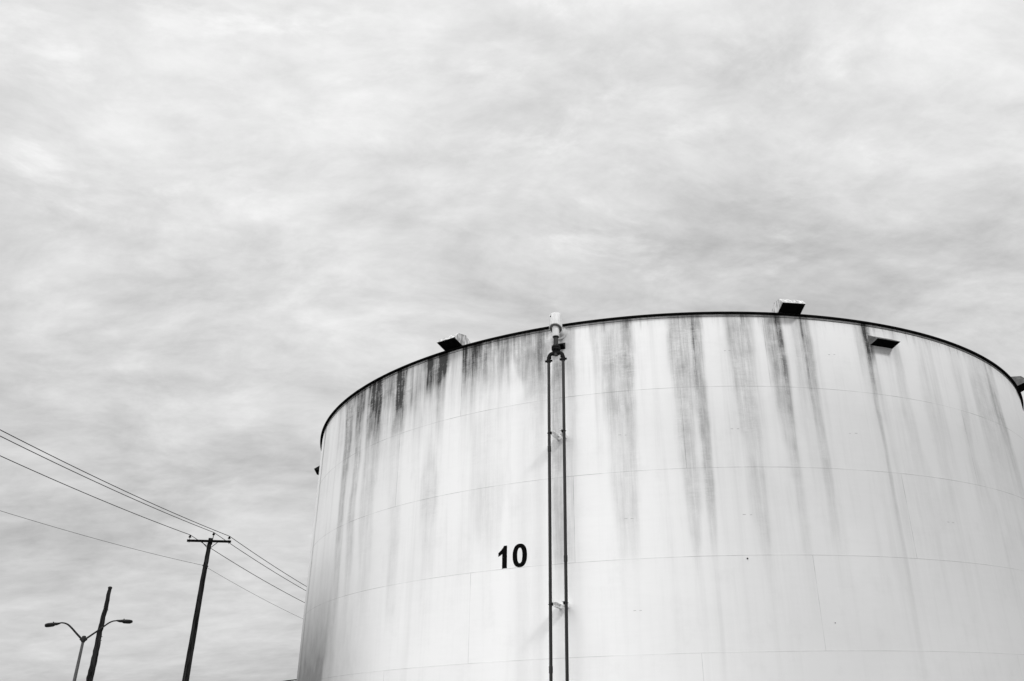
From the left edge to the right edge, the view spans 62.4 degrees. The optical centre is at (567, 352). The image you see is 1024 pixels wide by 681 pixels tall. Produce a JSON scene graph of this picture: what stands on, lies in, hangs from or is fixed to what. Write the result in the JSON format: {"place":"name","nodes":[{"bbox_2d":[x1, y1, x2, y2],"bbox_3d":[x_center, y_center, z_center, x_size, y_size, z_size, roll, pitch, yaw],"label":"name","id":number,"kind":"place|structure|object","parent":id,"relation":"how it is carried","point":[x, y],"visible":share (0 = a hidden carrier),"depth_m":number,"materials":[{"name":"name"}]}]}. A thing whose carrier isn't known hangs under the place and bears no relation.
{"place":"outdoors","nodes":[
{"label":"outdoors","id":0,"kind":"place"},
{"bbox_2d":[0,0,1023,680],"label":"sky","id":1,"kind":"structure","parent":0,"point":[222,222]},
{"label":"ground","id":2,"kind":"structure","parent":0,"visible":0},
{"bbox_2d":[45,619,132,680],"bbox_3d":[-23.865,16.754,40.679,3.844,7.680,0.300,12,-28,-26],"label":"street lamp","id":3,"kind":"object","parent":2,"relation":"on","point":[82,639],"visible":1,"depth_m":41.67,"materials":[{"name":"metal"}]},
{"bbox_2d":[86,586,111,680],"bbox_3d":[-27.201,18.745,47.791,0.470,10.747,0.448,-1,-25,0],"label":"wooden pole","id":4,"kind":"object","parent":2,"relation":"on","point":[92,666],"visible":0.96,"depth_m":48.66,"materials":[{"name":"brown wood"}]},
{"bbox_2d":[182,533,230,680],"bbox_3d":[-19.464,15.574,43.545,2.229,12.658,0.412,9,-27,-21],"label":"utility pole","id":5,"kind":"object","parent":2,"relation":"on","point":[189,658],"visible":1,"depth_m":44.46,"materials":[{"name":"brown wood"}]},
{"bbox_2d":[2,511,293,614],"bbox_3d":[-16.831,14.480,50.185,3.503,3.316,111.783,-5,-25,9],"label":"power line","id":6,"kind":"object","parent":5,"relation":"attached to","point":[143,551],"visible":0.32,"depth_m":39.71,"materials":[{"name":"black metal"}]},
{"bbox_2d":[0,455,304,602],"bbox_3d":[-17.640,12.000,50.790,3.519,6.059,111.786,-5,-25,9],"label":"power line","id":7,"kind":"object","parent":5,"relation":"attached to","point":[141,516],"visible":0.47,"depth_m":40.75,"materials":[{"name":"metal"}]},
{"bbox_2d":[0,436,305,590],"bbox_3d":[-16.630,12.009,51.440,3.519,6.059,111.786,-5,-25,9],"label":"power line","id":8,"kind":"object","parent":5,"relation":"attached to","point":[141,502],"visible":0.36,"depth_m":39.40,"materials":[{"name":"metal"}]},
{"bbox_2d":[0,430,306,586],"bbox_3d":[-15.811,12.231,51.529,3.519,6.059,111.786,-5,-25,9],"label":"power line","id":9,"kind":"object","parent":5,"relation":"attached to","point":[140,498],"visible":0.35,"depth_m":38.00,"materials":[{"name":"metal"}]},
{"bbox_2d":[297,299,1023,680],"bbox_3d":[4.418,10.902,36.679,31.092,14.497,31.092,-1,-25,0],"label":"storage tank","id":10,"kind":"object","parent":2,"relation":"on","point":[785,489],"visible":0.98,"depth_m":24.27,"materials":[{"name":"white metal"}]},
{"bbox_2d":[545,312,568,680],"bbox_3d":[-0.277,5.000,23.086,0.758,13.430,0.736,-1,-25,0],"label":"foam pipework","id":11,"kind":"object","parent":10,"relation":"attached to","point":[558,330],"visible":1,"depth_m":23.47,"materials":[{"name":"dark painted steel"},{"name":"white painted steel"},{"name":"white paint"}]}
]}

